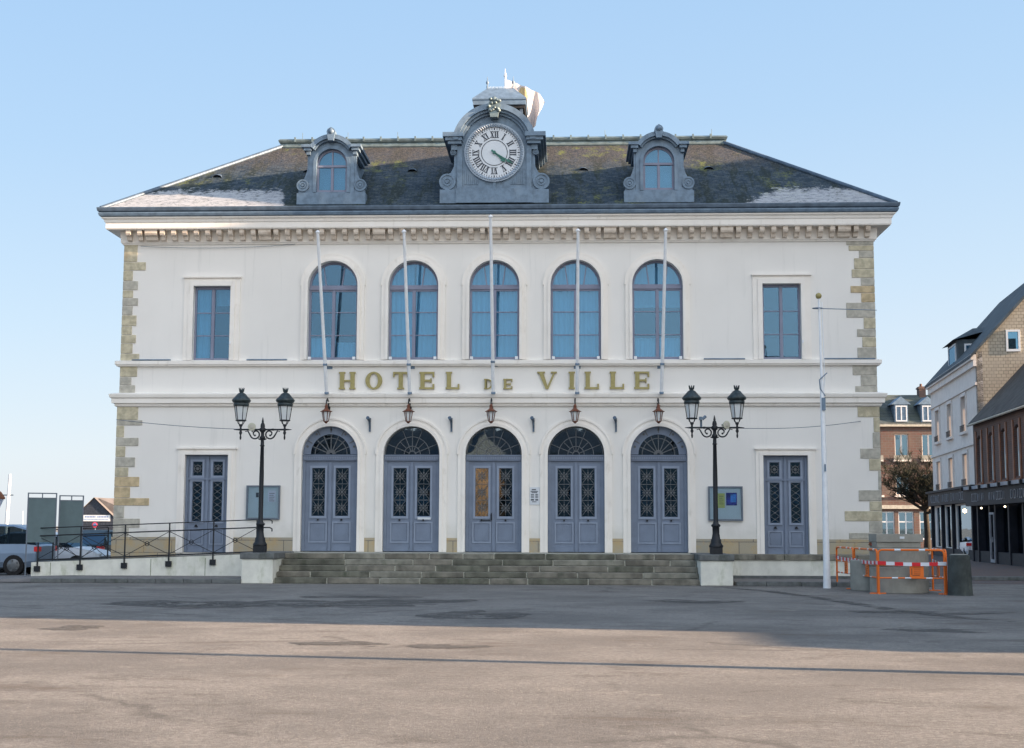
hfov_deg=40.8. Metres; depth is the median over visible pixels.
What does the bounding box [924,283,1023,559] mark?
shop house
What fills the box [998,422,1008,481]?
window
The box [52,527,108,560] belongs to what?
ramp railing
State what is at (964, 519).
shop window
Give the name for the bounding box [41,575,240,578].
pavement
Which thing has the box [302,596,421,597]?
asphalt patch
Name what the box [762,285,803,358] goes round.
window
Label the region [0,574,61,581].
pavement
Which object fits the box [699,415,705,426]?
security camera
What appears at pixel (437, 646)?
asphalt patch
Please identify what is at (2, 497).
street lamp
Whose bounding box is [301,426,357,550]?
door
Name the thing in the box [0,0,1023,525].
sky
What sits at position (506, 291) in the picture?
window
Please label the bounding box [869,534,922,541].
concrete slab
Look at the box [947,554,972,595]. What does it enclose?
stone bollard
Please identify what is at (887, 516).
window
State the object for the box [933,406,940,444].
window
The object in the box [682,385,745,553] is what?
street lamp
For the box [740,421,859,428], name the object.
cable
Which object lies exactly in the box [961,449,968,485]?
window
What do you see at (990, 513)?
shop door
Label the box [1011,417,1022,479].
window
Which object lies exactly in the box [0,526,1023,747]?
ground
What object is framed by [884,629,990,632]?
asphalt patch
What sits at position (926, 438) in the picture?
window
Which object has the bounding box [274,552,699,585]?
front steps
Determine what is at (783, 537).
door
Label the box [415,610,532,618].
asphalt patch
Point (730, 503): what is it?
notice case
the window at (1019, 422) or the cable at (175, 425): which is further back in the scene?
the window at (1019, 422)
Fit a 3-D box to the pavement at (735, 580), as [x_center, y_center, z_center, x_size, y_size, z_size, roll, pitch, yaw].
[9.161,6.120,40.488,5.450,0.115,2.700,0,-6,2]
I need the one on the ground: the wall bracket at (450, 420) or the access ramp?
the access ramp
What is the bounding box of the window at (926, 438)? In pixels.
[921,434,932,461]
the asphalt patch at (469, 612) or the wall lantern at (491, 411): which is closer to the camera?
the asphalt patch at (469, 612)
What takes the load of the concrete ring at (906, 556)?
on the concrete ring at (906, 586)
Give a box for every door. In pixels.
[184,455,227,551]
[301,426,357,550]
[383,427,438,551]
[465,427,521,551]
[548,427,604,551]
[630,427,687,552]
[763,456,808,553]
[989,512,995,562]
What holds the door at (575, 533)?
in the town hall
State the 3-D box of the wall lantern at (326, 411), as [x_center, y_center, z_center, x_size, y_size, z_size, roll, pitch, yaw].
[-5.894,1.174,43.948,0.400,0.832,0.678,0,-6,2]
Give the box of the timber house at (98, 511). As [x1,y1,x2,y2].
[83,497,113,529]
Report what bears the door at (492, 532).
in the town hall
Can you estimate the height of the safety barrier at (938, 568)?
1.129 m
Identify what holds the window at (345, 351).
in the town hall
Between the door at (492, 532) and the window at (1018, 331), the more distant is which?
the window at (1018, 331)
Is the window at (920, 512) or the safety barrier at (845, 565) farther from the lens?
the window at (920, 512)
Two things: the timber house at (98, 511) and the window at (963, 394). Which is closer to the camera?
the window at (963, 394)
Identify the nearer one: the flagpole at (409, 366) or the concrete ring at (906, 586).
the concrete ring at (906, 586)
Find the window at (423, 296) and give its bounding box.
[389,262,437,359]
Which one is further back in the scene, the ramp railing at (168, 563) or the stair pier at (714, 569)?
the ramp railing at (168, 563)
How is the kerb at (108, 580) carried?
on the ground
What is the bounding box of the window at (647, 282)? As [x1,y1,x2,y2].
[632,261,682,358]
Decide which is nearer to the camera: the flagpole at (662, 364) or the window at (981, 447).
the flagpole at (662, 364)
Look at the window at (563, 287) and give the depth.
44.65 m
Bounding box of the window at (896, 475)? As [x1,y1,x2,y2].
[895,475,908,496]
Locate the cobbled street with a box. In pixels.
[928,553,1023,583]
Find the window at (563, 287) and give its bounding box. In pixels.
[551,261,600,358]
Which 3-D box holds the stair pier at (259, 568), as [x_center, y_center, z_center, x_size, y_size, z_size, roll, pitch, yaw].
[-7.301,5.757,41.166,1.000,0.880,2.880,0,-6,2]
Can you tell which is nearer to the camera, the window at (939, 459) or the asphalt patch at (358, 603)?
the asphalt patch at (358, 603)
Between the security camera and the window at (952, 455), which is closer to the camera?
the security camera
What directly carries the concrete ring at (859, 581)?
on the ground
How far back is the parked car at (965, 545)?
73.56 m
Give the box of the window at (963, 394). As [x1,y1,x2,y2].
[958,392,967,435]
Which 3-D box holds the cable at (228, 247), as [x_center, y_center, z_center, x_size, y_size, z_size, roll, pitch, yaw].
[-9.607,-4.171,45.012,5.101,0.124,0.013,0,-6,2]
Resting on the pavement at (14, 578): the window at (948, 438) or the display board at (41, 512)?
the display board at (41, 512)
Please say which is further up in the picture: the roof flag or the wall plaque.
the roof flag
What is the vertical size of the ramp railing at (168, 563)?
1.637 m
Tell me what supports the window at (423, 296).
in the town hall
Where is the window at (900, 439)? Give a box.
[893,434,910,461]
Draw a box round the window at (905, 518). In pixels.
[898,511,913,533]
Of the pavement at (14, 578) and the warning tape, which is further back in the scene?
the pavement at (14, 578)
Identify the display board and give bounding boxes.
[24,493,56,575]
[57,495,83,560]
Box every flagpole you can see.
[315,230,332,394]
[402,230,414,393]
[488,214,497,393]
[574,229,580,393]
[657,228,667,393]
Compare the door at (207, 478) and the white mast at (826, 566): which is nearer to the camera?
the white mast at (826, 566)
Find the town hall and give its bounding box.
[96,77,900,557]
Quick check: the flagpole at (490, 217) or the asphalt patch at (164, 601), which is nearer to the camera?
the asphalt patch at (164, 601)
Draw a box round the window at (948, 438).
[945,400,953,440]
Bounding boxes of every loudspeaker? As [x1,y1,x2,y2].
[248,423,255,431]
[721,421,729,429]
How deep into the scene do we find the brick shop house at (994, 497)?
64.37 m
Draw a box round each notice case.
[246,485,280,518]
[708,486,742,520]
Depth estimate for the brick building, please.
112.64 m
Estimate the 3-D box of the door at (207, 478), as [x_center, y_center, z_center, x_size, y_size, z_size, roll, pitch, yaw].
[-9.796,4.161,44.267,1.390,3.100,0.140,0,-6,2]
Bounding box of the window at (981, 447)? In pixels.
[974,430,983,484]
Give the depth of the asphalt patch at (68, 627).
22.14 m
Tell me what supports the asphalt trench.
on the ground
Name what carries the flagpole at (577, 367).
attached to the town hall
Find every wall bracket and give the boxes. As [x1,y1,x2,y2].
[366,416,370,431]
[448,416,452,431]
[530,416,534,431]
[613,416,616,431]
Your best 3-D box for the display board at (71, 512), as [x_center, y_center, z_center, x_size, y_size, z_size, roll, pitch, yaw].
[-13.997,4.890,43.708,0.765,2.081,0.041,4,-7,-31]
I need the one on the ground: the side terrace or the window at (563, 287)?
the side terrace
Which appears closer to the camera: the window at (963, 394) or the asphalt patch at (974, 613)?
the asphalt patch at (974, 613)
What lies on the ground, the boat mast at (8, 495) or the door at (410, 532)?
the boat mast at (8, 495)
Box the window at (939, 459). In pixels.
[936,458,941,489]
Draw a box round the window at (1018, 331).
[1006,330,1020,351]
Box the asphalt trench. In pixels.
[725,587,1015,621]
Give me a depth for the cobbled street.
52.90 m
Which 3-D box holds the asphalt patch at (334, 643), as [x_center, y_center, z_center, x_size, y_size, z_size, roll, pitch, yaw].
[-2.451,3.801,19.433,1.475,0.001,0.943,0,-6,2]
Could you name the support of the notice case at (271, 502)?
attached to the town hall
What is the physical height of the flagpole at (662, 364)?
4.950 m
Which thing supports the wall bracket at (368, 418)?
attached to the town hall
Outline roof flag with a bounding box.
[504,71,544,127]
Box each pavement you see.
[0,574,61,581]
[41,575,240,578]
[733,578,849,585]
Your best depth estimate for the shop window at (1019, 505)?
63.74 m
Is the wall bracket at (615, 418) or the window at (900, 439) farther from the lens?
the window at (900, 439)
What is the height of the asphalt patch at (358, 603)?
0.001 m
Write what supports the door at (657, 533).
in the town hall
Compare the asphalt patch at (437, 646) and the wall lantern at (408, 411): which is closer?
the asphalt patch at (437, 646)
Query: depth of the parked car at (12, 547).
44.93 m
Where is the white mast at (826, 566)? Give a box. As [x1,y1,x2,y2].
[812,293,865,587]
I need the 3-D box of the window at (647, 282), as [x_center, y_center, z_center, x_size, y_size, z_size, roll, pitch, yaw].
[4.682,-2.046,44.512,1.610,3.225,0.740,0,-6,2]
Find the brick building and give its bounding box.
[879,384,932,548]
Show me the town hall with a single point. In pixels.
(764, 251)
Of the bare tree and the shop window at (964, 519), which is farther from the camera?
the bare tree
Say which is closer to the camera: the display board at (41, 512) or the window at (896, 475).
the display board at (41, 512)
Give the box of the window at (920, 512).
[919,511,931,539]
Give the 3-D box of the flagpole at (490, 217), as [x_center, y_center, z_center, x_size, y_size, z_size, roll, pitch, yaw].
[-0.619,-2.113,43.262,0.220,5.370,2.417,0,-6,2]
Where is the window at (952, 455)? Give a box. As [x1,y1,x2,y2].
[947,454,954,487]
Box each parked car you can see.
[0,524,56,574]
[0,532,110,572]
[82,530,112,551]
[959,537,971,553]
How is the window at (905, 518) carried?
in the brick building
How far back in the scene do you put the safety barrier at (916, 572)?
34.66 m
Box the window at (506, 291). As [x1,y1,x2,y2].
[470,262,518,359]
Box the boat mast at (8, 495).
[4,474,13,523]
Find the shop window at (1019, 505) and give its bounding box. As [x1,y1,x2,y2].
[985,503,1022,552]
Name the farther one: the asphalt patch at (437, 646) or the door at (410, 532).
the door at (410, 532)
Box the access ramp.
[31,553,241,575]
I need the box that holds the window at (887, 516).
[882,511,894,533]
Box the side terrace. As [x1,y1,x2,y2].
[732,554,869,578]
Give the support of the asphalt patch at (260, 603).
on the ground
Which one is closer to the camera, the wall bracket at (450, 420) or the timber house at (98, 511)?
the wall bracket at (450, 420)
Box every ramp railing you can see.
[34,519,272,571]
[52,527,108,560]
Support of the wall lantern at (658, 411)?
attached to the town hall
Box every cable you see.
[116,419,228,428]
[143,244,293,247]
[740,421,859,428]
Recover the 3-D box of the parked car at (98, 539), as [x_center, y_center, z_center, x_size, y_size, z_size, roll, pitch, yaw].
[-15.906,6.759,53.192,1.870,1.485,4.210,0,-6,2]
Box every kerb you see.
[31,578,240,583]
[736,581,931,586]
[972,576,1023,580]
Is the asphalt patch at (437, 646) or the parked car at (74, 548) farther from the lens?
the parked car at (74, 548)
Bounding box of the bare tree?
[881,445,932,552]
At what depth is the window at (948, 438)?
78.74 m
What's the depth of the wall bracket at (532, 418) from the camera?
43.89 m
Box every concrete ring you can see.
[850,559,869,590]
[869,547,928,566]
[869,566,928,593]
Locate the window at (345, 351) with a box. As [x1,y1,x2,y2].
[308,262,356,359]
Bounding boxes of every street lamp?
[0,491,4,506]
[232,388,294,552]
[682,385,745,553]
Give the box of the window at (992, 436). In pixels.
[986,426,995,483]
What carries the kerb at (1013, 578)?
on the cobbled street
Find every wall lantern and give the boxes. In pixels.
[320,398,331,422]
[402,398,414,423]
[485,398,496,423]
[569,398,580,423]
[652,398,664,423]
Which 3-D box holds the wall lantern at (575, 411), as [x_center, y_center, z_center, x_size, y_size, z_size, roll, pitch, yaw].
[1.995,1.163,43.619,0.400,0.832,0.678,0,-6,2]
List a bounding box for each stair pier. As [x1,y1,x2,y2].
[240,551,293,583]
[690,553,733,585]
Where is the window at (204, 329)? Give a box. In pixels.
[194,287,230,359]
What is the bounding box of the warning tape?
[836,555,946,565]
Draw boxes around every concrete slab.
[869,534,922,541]
[869,542,920,547]
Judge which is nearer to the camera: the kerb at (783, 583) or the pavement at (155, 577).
the kerb at (783, 583)
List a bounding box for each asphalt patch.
[38,625,97,629]
[111,600,242,605]
[112,600,339,607]
[288,641,383,646]
[292,599,477,607]
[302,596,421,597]
[407,644,494,647]
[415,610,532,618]
[649,599,740,602]
[851,611,1004,614]
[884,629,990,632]
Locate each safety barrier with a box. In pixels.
[836,546,852,588]
[847,547,885,593]
[877,549,946,594]
[929,548,947,593]
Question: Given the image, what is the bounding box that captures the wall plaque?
[530,487,539,504]
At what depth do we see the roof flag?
52.07 m
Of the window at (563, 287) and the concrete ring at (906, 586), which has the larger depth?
the window at (563, 287)
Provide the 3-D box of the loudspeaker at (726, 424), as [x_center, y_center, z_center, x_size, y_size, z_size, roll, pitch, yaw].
[6.203,1.502,40.182,0.240,0.268,0.230,3,-7,-26]
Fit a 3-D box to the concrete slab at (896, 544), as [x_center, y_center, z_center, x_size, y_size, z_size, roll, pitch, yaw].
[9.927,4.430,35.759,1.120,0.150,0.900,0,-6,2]
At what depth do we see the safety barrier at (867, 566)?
35.81 m
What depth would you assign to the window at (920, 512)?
112.13 m
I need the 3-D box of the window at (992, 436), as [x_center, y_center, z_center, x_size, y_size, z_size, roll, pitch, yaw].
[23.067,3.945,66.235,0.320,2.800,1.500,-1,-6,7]
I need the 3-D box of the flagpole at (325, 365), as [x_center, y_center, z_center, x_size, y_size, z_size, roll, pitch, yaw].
[-5.946,-1.889,43.536,0.223,4.950,2.267,0,-6,2]
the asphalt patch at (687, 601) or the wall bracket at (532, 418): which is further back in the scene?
the wall bracket at (532, 418)
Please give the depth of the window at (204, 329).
45.11 m
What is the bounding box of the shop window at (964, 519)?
[937,505,971,546]
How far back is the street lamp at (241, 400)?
40.61 m
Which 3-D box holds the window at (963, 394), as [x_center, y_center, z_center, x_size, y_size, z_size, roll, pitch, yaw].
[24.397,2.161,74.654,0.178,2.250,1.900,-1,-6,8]
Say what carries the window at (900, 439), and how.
in the brick building
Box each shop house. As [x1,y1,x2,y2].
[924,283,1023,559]
[960,364,1023,566]

